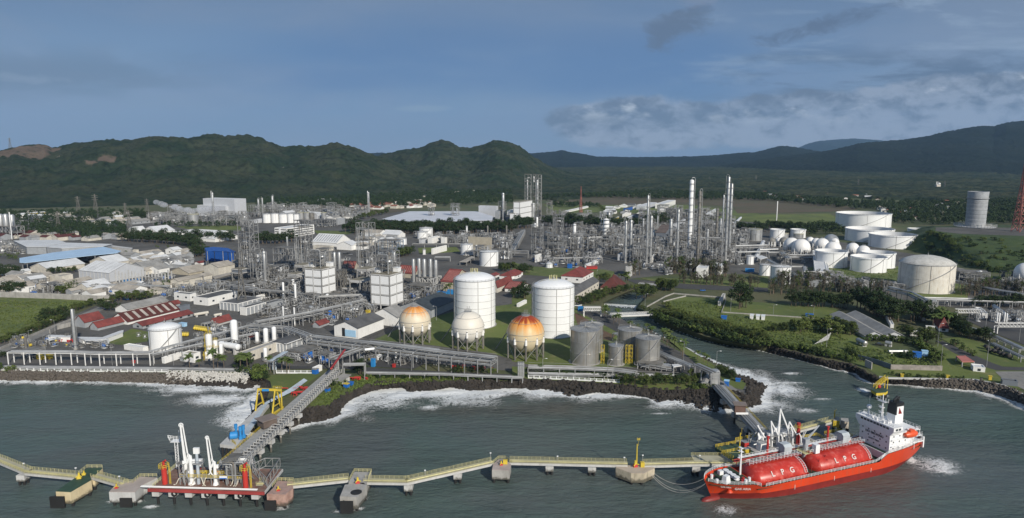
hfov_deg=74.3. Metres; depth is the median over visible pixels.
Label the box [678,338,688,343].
palm tree
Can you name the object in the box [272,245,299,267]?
process structure
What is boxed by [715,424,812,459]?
berth platform
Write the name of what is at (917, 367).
wall
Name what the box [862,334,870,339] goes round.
bush
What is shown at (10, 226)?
chimney
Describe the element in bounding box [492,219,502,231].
tree
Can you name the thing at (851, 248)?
spherical tank
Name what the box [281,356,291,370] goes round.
palm tree
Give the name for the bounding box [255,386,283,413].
gantry crane
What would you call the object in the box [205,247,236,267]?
open shed
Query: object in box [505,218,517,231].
tree
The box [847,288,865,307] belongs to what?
tree
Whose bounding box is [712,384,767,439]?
jetty trestle
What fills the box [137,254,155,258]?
house
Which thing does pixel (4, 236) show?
house
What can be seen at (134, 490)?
mooring dolphin
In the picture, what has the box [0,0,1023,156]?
sky
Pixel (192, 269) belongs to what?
warehouse
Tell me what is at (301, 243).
process structure
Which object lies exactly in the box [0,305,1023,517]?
sea water
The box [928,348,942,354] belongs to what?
bush
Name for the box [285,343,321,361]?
process structure
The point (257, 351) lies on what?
industrial building
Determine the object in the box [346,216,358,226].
tree
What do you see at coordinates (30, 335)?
wall
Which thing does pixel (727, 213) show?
distillation column
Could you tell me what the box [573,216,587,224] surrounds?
tree
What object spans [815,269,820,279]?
tree
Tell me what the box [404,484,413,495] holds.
jetty pier
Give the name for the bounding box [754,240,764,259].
industrial building
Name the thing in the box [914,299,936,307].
tree
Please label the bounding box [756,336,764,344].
bush
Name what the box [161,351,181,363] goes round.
industrial building
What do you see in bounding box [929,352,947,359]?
bush
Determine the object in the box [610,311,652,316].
bridge
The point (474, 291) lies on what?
storage tank
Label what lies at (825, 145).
distant peak
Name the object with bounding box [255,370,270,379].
bush
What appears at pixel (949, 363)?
park lawn
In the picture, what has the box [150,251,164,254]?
house
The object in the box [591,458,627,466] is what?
jetty walkway
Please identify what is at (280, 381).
shore verge
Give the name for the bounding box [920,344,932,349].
bush
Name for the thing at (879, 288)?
tree
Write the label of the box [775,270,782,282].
tree
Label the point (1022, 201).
lattice mast
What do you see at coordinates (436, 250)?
container
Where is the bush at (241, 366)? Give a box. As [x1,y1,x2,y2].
[232,364,243,371]
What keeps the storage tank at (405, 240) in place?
on the ground at (777, 297)
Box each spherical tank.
[388,303,430,344]
[440,309,484,351]
[495,312,544,361]
[768,237,775,246]
[778,236,786,246]
[783,236,796,252]
[791,238,810,255]
[806,236,813,245]
[811,237,818,246]
[814,237,828,248]
[825,240,841,248]
[846,242,858,254]
[856,244,869,253]
[1012,263,1023,280]
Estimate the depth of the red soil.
457.06 m
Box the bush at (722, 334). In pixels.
[719,330,732,338]
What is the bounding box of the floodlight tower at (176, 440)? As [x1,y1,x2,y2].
[168,430,180,468]
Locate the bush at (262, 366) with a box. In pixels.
[250,365,269,376]
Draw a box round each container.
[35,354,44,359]
[177,304,189,310]
[428,236,439,242]
[431,245,446,253]
[441,236,447,242]
[517,300,526,306]
[745,268,753,271]
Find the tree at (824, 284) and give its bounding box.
[821,276,828,291]
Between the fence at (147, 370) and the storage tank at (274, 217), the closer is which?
the fence at (147, 370)
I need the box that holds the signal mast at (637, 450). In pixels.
[636,438,639,462]
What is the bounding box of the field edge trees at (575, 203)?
[542,189,769,205]
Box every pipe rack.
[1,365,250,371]
[7,350,154,365]
[101,284,170,290]
[150,323,255,355]
[150,332,254,364]
[221,284,259,296]
[227,458,248,483]
[246,322,315,344]
[254,289,364,304]
[254,298,366,331]
[267,351,288,373]
[306,333,497,374]
[328,345,376,370]
[342,363,365,378]
[365,371,512,380]
[366,339,440,365]
[412,243,460,247]
[435,256,450,260]
[509,229,524,254]
[511,250,528,257]
[511,376,522,382]
[528,362,636,378]
[528,370,678,378]
[544,257,602,263]
[583,306,601,312]
[612,332,694,374]
[623,235,724,240]
[691,361,719,387]
[730,244,769,251]
[735,250,769,257]
[766,259,803,284]
[767,252,791,262]
[788,254,814,260]
[792,266,821,278]
[885,286,927,302]
[923,297,1013,306]
[924,298,1023,307]
[955,279,1023,295]
[970,327,1023,353]
[989,342,1023,361]
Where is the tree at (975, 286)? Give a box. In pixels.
[972,279,979,295]
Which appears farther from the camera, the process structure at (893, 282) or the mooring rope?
the process structure at (893, 282)
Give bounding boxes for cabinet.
[371,358,375,366]
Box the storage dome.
[824,234,838,240]
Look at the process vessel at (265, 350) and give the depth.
373.26 m
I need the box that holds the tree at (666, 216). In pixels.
[659,212,668,224]
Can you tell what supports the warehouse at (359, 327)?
on the ground at (777, 297)
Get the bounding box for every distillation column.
[531,203,535,217]
[536,180,538,203]
[537,205,540,219]
[572,224,576,236]
[621,219,627,262]
[627,218,633,261]
[645,193,650,263]
[648,214,653,262]
[668,219,673,242]
[675,207,680,262]
[687,177,695,247]
[696,189,702,263]
[705,227,709,249]
[714,208,718,236]
[719,218,721,234]
[721,193,725,237]
[723,174,730,260]
[727,183,733,258]
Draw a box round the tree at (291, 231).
[285,229,297,241]
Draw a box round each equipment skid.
[146,211,157,222]
[338,210,346,217]
[620,221,629,229]
[704,231,713,240]
[737,233,748,244]
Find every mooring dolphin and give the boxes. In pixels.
[56,465,102,505]
[109,473,157,505]
[267,477,293,508]
[340,468,371,510]
[492,456,511,482]
[616,465,654,484]
[721,448,750,467]
[803,433,828,448]
[824,428,852,445]
[832,414,839,432]
[840,418,848,431]
[871,388,887,399]
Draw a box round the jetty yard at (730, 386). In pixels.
[687,374,739,391]
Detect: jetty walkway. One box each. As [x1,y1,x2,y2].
[0,454,7,461]
[0,457,32,474]
[25,466,77,479]
[90,470,127,485]
[256,481,264,485]
[287,473,348,488]
[364,475,407,484]
[405,465,455,484]
[453,457,493,473]
[509,456,548,465]
[549,457,591,466]
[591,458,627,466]
[645,458,695,467]
[691,452,744,466]
[790,416,834,432]
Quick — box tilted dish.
[815,333,830,343]
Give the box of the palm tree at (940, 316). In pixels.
[936,311,944,319]
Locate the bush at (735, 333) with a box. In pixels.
[725,331,737,338]
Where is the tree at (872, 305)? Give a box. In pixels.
[868,294,886,316]
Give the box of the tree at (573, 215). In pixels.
[570,213,579,223]
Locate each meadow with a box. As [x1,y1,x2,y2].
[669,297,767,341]
[723,300,1023,389]
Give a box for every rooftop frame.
[310,249,328,267]
[375,253,396,273]
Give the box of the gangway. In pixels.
[873,375,887,388]
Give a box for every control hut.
[254,413,279,428]
[732,401,746,412]
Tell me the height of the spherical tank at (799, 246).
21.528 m
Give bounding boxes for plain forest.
[376,166,1023,201]
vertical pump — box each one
[238,426,242,439]
[241,424,245,437]
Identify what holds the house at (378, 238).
on the ground at (777, 297)
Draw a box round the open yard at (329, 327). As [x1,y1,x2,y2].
[323,311,389,338]
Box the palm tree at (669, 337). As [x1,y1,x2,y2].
[665,334,673,340]
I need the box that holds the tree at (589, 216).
[583,214,594,224]
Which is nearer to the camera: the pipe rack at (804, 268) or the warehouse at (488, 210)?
the pipe rack at (804, 268)
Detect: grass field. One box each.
[0,297,96,339]
[175,225,240,229]
[314,230,357,233]
[732,213,835,223]
[936,227,1023,235]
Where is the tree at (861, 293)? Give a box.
[851,285,871,308]
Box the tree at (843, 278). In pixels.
[838,275,844,291]
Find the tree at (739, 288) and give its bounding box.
[727,282,754,308]
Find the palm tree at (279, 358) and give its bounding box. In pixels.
[275,356,285,368]
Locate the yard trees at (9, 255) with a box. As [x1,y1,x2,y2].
[0,242,204,293]
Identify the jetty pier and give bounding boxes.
[16,473,30,485]
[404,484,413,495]
[453,473,461,483]
[545,466,553,474]
[587,467,595,475]
[690,467,699,475]
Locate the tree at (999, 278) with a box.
[995,276,1001,294]
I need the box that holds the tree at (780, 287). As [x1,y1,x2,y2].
[777,278,785,294]
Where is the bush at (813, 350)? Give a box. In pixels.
[808,348,819,354]
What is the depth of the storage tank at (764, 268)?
647.23 m
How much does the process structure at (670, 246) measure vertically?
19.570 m
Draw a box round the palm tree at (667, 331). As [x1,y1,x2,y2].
[662,329,672,344]
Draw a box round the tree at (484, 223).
[479,221,489,231]
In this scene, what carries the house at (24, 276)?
on the plant yard at (611, 262)
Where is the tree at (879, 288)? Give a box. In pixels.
[868,287,891,300]
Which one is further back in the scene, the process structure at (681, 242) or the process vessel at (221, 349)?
the process structure at (681, 242)
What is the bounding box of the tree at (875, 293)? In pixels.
[863,290,885,314]
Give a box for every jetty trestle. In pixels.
[217,367,341,466]
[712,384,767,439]
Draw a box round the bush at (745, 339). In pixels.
[738,336,748,344]
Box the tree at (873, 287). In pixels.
[869,278,877,288]
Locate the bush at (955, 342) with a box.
[950,339,964,344]
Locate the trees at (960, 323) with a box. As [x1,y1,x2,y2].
[0,204,1023,385]
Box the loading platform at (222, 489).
[140,463,282,506]
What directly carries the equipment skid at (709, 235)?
on the plant yard at (611, 262)
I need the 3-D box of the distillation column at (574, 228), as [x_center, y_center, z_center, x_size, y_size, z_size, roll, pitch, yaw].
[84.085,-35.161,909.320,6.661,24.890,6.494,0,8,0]
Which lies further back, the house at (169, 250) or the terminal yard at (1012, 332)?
the house at (169, 250)
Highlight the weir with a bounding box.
[604,303,637,307]
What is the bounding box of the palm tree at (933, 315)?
[927,314,938,325]
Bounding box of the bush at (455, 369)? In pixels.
[449,364,460,372]
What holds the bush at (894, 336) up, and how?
on the ground at (777, 297)
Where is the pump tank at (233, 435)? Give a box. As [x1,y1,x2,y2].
[229,431,237,441]
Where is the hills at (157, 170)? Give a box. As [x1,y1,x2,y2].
[0,133,433,208]
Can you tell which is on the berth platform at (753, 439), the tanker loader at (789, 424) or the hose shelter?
the tanker loader at (789, 424)
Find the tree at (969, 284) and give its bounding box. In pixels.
[964,277,974,294]
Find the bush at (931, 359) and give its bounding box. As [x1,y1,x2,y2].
[929,354,942,362]
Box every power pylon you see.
[54,211,60,225]
[124,210,132,230]
[237,258,246,300]
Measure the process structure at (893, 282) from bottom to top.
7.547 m
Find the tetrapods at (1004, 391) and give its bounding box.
[922,377,1023,404]
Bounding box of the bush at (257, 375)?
[251,372,262,378]
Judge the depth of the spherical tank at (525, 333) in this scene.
374.81 m
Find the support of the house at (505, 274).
on the ground at (777, 297)
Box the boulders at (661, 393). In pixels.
[274,375,767,428]
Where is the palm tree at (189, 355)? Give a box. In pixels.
[183,352,193,367]
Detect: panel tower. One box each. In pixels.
[231,267,249,280]
[287,271,303,288]
[294,262,308,287]
[304,255,335,296]
[342,286,354,292]
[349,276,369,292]
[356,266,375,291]
[370,259,403,308]
[513,200,531,217]
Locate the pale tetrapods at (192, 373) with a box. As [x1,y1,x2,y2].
[166,370,249,383]
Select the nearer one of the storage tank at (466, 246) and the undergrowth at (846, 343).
the undergrowth at (846, 343)
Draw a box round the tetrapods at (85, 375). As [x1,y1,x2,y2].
[0,370,191,384]
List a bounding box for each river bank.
[601,289,737,374]
[636,294,767,351]
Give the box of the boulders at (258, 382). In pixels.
[167,376,269,431]
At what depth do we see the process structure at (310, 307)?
466.90 m
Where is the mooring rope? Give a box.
[652,476,704,492]
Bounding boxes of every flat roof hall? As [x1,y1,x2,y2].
[13,240,64,253]
[47,243,111,254]
[48,335,70,341]
[77,330,123,343]
[112,245,132,252]
[384,211,492,222]
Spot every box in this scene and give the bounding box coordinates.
[343,382,349,387]
[741,440,748,446]
[742,447,750,453]
[756,440,766,450]
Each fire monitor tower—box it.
[158,460,170,484]
[239,462,251,487]
[795,422,801,444]
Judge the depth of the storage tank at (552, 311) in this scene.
421.08 m
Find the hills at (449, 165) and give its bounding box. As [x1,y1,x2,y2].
[377,139,583,190]
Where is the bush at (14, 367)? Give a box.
[6,364,16,369]
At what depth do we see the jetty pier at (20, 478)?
239.97 m
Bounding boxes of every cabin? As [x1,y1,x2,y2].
[912,351,921,357]
[921,349,928,356]
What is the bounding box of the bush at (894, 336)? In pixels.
[885,333,896,340]
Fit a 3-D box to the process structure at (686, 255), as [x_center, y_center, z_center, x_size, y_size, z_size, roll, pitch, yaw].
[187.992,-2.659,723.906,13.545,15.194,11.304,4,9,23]
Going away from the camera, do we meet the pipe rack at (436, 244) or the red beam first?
the red beam
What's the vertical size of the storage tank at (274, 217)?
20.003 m
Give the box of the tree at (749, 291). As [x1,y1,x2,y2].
[740,289,752,306]
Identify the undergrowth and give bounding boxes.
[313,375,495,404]
[665,300,768,339]
[731,321,937,365]
[813,268,897,279]
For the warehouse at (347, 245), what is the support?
on the ground at (777, 297)
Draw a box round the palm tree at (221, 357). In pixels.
[217,354,227,364]
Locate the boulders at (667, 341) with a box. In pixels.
[645,330,740,374]
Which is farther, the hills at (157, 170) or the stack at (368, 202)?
the hills at (157, 170)
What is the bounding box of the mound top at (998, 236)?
[931,227,1023,238]
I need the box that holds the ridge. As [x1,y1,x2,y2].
[371,146,821,167]
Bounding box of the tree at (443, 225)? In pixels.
[437,222,449,233]
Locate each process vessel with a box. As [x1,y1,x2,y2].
[0,214,3,231]
[2,214,8,231]
[9,214,16,232]
[204,331,213,360]
[212,337,218,354]
[219,344,223,354]
[230,319,238,342]
[254,332,260,343]
[262,328,268,343]
[262,348,267,361]
[270,326,277,340]
[282,282,285,297]
[294,284,297,302]
[598,215,610,234]
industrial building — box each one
[49,273,70,280]
[54,273,72,279]
[62,277,86,286]
[75,311,103,327]
[89,316,124,330]
[113,301,180,324]
[125,218,149,223]
[131,309,192,328]
[139,249,160,253]
[151,300,180,305]
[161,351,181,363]
[174,291,195,300]
[182,350,200,362]
[193,290,237,305]
[209,314,231,325]
[219,296,261,310]
[238,341,275,362]
[240,302,265,315]
[254,218,262,222]
[267,299,281,308]
[274,224,313,235]
[311,318,329,327]
[312,364,321,371]
[333,373,350,385]
[336,217,344,224]
[491,272,498,277]
[495,210,501,219]
[495,275,512,292]
[504,281,527,291]
[535,254,540,261]
[561,266,593,282]
[563,206,588,212]
[600,274,625,288]
[626,264,634,275]
[655,200,675,208]
[696,265,708,277]
[711,263,723,274]
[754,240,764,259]
[809,272,821,286]
[812,250,826,275]
[885,315,893,327]
[970,363,985,371]
[975,307,987,317]
[992,304,1011,319]
[1000,378,1017,385]
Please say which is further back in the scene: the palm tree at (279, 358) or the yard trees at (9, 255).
the yard trees at (9, 255)
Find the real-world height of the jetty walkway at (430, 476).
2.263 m
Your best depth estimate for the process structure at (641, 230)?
907.32 m
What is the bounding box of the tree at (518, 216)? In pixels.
[514,215,523,228]
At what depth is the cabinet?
363.84 m
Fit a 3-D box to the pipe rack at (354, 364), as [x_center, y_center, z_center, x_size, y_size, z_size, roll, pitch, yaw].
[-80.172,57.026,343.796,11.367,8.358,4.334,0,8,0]
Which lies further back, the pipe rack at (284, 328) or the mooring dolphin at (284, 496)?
the pipe rack at (284, 328)
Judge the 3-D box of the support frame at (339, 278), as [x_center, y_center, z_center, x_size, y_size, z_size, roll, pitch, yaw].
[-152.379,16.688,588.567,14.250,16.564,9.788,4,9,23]
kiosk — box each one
[312,368,318,373]
[724,379,729,386]
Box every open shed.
[19,247,120,268]
[82,339,98,344]
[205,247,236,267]
[212,272,233,279]
[460,256,474,265]
[671,364,682,373]
[756,255,767,261]
[955,356,974,366]
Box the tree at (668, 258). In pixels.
[665,256,671,267]
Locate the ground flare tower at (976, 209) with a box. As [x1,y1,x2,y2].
[953,191,997,227]
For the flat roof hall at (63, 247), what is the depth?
787.00 m
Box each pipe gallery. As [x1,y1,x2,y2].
[219,456,255,469]
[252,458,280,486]
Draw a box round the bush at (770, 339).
[763,337,776,347]
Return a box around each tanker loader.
[178,423,195,485]
[205,436,218,485]
[757,425,769,445]
[766,421,782,446]
[773,408,793,444]
[780,421,801,442]
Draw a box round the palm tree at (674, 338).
[671,336,677,346]
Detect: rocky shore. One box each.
[5,372,758,430]
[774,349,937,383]
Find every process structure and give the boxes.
[19,344,45,358]
[40,280,63,293]
[152,213,172,223]
[161,257,177,266]
[167,203,180,212]
[171,217,177,223]
[176,460,189,485]
[179,215,190,223]
[181,256,190,262]
[194,279,229,294]
[201,215,225,225]
[222,214,243,225]
[228,278,265,293]
[236,219,259,277]
[248,204,264,216]
[248,250,267,281]
[255,265,268,279]
[263,204,278,213]
[267,263,288,279]
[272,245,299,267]
[273,273,283,284]
[276,277,304,296]
[277,206,288,212]
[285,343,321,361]
[286,260,296,266]
[293,218,313,282]
[301,291,321,305]
[301,303,319,320]
[312,218,336,226]
[315,246,334,261]
[315,349,335,364]
[316,307,336,318]
[320,291,350,303]
[326,202,336,213]
[339,301,361,316]
[343,263,350,276]
[344,274,351,284]
[352,307,363,316]
[354,205,367,213]
[355,222,375,286]
[360,344,379,358]
[365,303,377,311]
[377,238,403,255]
[377,248,399,266]
[392,260,400,267]
[399,353,408,362]
[405,281,440,293]
[428,205,434,215]
[440,233,462,242]
[450,203,459,215]
[473,244,491,256]
[497,241,511,259]
[498,201,506,219]
[524,174,531,199]
[531,223,543,254]
[533,175,541,217]
[546,200,552,214]
[546,224,554,238]
[547,234,567,253]
[552,213,563,238]
[569,233,582,253]
[583,233,596,252]
[601,235,613,252]
[613,240,622,253]
[614,236,621,246]
[632,233,643,248]
[633,242,644,262]
[634,355,677,372]
[638,218,646,225]
[638,226,645,241]
[653,240,664,256]
[657,204,676,212]
[663,249,672,263]
[665,207,682,219]
[667,236,676,249]
[679,237,687,250]
[681,249,693,262]
[684,208,702,215]
[691,237,696,253]
[701,220,713,236]
[702,250,709,260]
[709,237,723,262]
[727,246,735,261]
[728,224,735,236]
[740,227,749,240]
[782,251,789,261]
[822,272,842,280]
[835,276,857,291]
[883,279,905,289]
[956,268,967,278]
[956,268,990,281]
[1004,285,1023,295]
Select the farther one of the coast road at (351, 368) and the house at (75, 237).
the house at (75, 237)
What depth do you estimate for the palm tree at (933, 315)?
438.81 m
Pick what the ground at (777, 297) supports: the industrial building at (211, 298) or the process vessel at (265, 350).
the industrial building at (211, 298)
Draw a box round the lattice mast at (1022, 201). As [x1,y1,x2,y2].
[1011,167,1023,231]
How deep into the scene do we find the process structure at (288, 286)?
546.03 m
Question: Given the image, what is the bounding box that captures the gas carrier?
[701,394,924,501]
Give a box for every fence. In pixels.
[0,367,60,371]
[61,368,168,371]
[168,369,238,371]
[276,370,311,372]
[528,375,619,382]
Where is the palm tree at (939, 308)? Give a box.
[934,306,946,312]
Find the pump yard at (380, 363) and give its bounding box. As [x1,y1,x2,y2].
[346,353,422,368]
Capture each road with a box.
[0,307,105,351]
[2,358,251,367]
[266,366,511,375]
[588,313,697,373]
[626,279,767,291]
[937,341,1023,369]
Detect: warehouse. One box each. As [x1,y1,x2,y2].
[20,268,31,272]
[30,258,84,272]
[77,257,88,260]
[78,260,143,281]
[80,276,92,280]
[90,254,128,262]
[115,296,168,311]
[128,226,144,231]
[133,259,162,266]
[144,225,174,231]
[152,254,193,263]
[169,264,203,274]
[169,272,212,287]
[183,229,237,241]
[194,260,205,264]
[197,205,227,215]
[203,198,246,215]
[204,260,234,275]
[205,251,233,261]
[269,333,312,351]
[311,233,350,246]
[313,245,333,250]
[333,312,384,338]
[337,240,355,249]
[343,260,358,269]
[374,304,403,326]
[400,265,417,277]
[400,291,452,317]
[419,237,426,242]
[440,269,465,290]
[468,236,491,249]
[479,205,497,216]
[574,277,598,303]
[585,258,598,267]
[636,202,656,209]
[655,225,675,239]
[673,219,685,227]
[830,311,882,338]
[847,310,903,335]
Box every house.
[0,233,10,239]
[0,273,26,281]
[0,278,21,284]
[5,270,31,274]
[6,281,35,291]
[7,232,22,238]
[17,272,43,279]
[19,234,31,239]
[22,230,37,233]
[23,274,45,281]
[27,232,45,235]
[27,235,39,239]
[36,279,64,288]
[40,235,51,239]
[51,233,75,240]
[66,287,79,293]
[68,235,81,239]
[77,280,109,289]
[78,278,107,283]
[81,235,101,240]
[81,287,105,295]
[92,285,112,292]
[103,232,112,238]
[111,284,147,293]
[113,215,124,218]
[114,279,137,285]
[120,251,139,258]
[124,343,147,350]
[125,281,144,284]
[129,259,141,263]
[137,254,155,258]
[144,265,156,274]
[148,286,169,294]
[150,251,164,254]
[150,264,169,273]
[151,282,171,287]
[163,260,180,267]
[164,246,181,253]
[169,252,180,255]
[173,262,190,267]
[175,251,193,256]
[279,210,294,213]
[327,215,341,219]
[355,242,368,249]
[361,229,384,234]
[372,236,384,242]
[373,206,383,208]
[382,231,405,237]
[382,238,399,246]
[386,234,397,237]
[390,204,398,208]
[413,204,421,207]
[499,269,522,278]
[511,271,521,278]
[701,373,710,384]
[718,293,724,305]
[933,317,949,331]
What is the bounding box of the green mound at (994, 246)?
[903,225,1023,273]
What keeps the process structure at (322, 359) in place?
on the plant yard at (611, 262)
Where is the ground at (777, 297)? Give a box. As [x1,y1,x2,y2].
[0,194,1023,427]
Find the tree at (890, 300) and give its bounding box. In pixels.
[877,296,897,317]
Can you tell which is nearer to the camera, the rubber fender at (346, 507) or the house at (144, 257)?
the rubber fender at (346, 507)
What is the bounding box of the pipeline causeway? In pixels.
[220,379,306,457]
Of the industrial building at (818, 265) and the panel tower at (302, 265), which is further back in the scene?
the industrial building at (818, 265)
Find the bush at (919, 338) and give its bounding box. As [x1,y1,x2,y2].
[911,336,923,340]
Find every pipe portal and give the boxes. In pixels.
[269,359,278,369]
[331,358,338,368]
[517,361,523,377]
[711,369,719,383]
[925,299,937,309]
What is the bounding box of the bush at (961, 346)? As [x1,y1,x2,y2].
[958,344,969,349]
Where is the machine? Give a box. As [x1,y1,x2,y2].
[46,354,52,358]
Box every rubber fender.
[49,495,65,507]
[119,498,132,506]
[264,500,276,510]
[340,500,353,513]
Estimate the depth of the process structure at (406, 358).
369.95 m
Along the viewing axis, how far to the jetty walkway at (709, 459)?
248.38 m
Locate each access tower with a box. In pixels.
[601,345,604,363]
[625,344,628,363]
[629,344,632,361]
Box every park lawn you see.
[933,343,1023,373]
[943,337,1023,366]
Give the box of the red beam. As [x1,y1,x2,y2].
[330,349,345,368]
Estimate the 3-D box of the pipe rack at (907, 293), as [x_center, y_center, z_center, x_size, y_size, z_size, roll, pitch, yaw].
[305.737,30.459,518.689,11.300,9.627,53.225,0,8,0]
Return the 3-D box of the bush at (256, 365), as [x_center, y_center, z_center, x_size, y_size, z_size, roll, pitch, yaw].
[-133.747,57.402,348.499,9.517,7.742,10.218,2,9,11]
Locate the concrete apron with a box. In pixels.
[995,371,1023,388]
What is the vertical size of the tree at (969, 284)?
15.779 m
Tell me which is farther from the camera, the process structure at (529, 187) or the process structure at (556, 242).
the process structure at (529, 187)
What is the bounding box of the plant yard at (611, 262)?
[0,212,1023,396]
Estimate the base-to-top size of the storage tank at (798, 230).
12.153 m
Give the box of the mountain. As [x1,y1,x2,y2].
[712,121,1023,174]
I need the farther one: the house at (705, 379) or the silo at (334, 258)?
the silo at (334, 258)
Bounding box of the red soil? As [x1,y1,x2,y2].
[574,313,614,340]
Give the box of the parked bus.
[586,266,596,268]
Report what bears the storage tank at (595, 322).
on the ground at (777, 297)
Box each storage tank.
[147,318,183,351]
[187,213,198,223]
[262,213,270,222]
[271,212,278,222]
[278,213,286,222]
[287,212,292,222]
[293,213,298,222]
[298,212,303,218]
[304,212,309,219]
[309,212,314,219]
[321,212,325,217]
[396,237,406,244]
[417,229,427,238]
[419,226,432,236]
[453,268,496,328]
[460,242,473,255]
[479,249,498,266]
[531,275,574,338]
[545,260,553,267]
[569,321,599,365]
[580,319,603,352]
[607,340,624,366]
[618,323,642,358]
[633,331,660,367]
[746,253,754,264]
[748,226,762,240]
[758,262,771,275]
[769,228,784,238]
[769,261,791,284]
[790,228,806,237]
[793,233,803,238]
[814,248,848,267]
[835,211,892,227]
[844,226,894,242]
[849,253,888,272]
[861,250,896,268]
[867,231,917,248]
[897,252,956,293]
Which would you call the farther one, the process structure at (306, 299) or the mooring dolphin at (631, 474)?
the process structure at (306, 299)
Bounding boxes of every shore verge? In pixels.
[1,369,247,372]
[266,373,320,399]
[512,366,705,389]
[670,339,745,389]
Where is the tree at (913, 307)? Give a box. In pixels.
[905,301,924,320]
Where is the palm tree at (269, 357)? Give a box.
[264,355,271,372]
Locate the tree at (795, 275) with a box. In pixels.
[791,272,798,286]
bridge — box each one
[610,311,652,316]
[639,281,657,285]
[993,322,1023,333]
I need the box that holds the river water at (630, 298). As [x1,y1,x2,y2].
[606,287,644,305]
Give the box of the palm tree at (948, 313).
[942,310,955,325]
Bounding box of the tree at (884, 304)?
[876,301,902,312]
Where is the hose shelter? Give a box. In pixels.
[220,453,253,485]
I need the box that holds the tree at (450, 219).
[442,217,454,225]
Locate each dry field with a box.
[285,205,408,212]
[545,195,806,205]
[732,203,856,212]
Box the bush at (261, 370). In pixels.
[250,365,267,376]
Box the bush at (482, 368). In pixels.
[475,364,484,371]
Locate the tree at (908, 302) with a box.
[903,300,923,321]
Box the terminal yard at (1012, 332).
[966,314,1023,344]
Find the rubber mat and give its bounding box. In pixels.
[350,489,361,494]
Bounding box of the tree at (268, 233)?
[260,231,270,243]
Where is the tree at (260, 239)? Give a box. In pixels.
[256,233,267,243]
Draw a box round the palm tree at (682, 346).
[678,343,686,356]
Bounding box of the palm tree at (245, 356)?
[240,352,252,366]
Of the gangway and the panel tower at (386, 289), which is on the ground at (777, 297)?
the panel tower at (386, 289)
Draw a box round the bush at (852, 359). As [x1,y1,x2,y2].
[846,355,856,361]
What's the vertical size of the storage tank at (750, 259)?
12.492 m
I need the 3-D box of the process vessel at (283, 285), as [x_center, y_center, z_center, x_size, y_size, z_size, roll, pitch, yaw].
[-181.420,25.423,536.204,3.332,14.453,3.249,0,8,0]
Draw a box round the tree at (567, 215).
[562,212,573,226]
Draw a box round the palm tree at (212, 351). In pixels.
[207,347,218,368]
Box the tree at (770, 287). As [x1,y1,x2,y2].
[767,278,774,293]
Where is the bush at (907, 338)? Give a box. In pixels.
[901,336,913,343]
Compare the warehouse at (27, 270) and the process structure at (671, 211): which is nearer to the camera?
the warehouse at (27, 270)
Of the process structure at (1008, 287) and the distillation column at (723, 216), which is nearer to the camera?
the process structure at (1008, 287)
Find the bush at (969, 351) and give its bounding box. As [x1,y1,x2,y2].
[966,349,976,355]
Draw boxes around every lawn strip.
[418,247,459,253]
[512,263,613,277]
[543,204,764,222]
[643,276,767,287]
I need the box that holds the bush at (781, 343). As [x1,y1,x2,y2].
[778,340,787,346]
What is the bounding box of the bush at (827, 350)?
[822,349,833,356]
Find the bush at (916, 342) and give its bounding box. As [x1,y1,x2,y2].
[915,340,925,348]
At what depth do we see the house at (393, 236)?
927.65 m
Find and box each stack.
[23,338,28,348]
[70,309,77,349]
[211,192,214,219]
[260,249,267,279]
[282,386,307,390]
[291,391,302,395]
[293,307,295,325]
[350,376,367,379]
[368,192,369,211]
[501,193,504,219]
[579,189,582,213]
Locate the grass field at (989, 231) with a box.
[936,227,1023,235]
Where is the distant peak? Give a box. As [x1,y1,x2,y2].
[798,138,882,150]
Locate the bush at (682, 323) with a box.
[680,320,691,327]
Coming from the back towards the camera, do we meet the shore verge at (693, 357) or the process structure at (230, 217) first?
the process structure at (230, 217)
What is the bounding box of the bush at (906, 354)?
[897,351,911,358]
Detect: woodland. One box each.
[0,207,235,237]
[254,188,512,230]
[582,191,1023,233]
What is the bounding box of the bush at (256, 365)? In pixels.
[245,363,260,372]
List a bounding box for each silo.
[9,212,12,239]
[333,252,336,268]
[338,252,341,272]
[412,259,415,281]
[417,258,421,281]
[422,259,426,282]
[429,259,432,285]
[434,260,438,285]
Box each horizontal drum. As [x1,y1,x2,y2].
[194,311,208,316]
[218,341,240,354]
[376,354,382,359]
[759,248,777,250]
[856,338,867,346]
[885,341,891,346]
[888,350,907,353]
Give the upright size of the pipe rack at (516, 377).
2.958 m
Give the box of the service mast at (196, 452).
[192,447,203,484]
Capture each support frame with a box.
[0,225,24,237]
[336,268,346,288]
[410,274,441,285]
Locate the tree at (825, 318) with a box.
[815,314,832,331]
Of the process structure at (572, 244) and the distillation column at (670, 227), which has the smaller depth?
the process structure at (572, 244)
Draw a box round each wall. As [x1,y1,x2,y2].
[0,292,110,300]
[0,319,70,348]
[49,322,70,333]
[647,293,767,315]
[768,315,808,317]
[858,354,890,368]
[865,359,872,368]
[879,376,1022,393]
[890,364,942,370]
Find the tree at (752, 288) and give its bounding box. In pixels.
[731,281,753,306]
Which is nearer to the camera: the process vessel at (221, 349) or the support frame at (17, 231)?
the process vessel at (221, 349)
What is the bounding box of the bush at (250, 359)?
[236,352,253,363]
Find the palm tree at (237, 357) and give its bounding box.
[233,352,243,365]

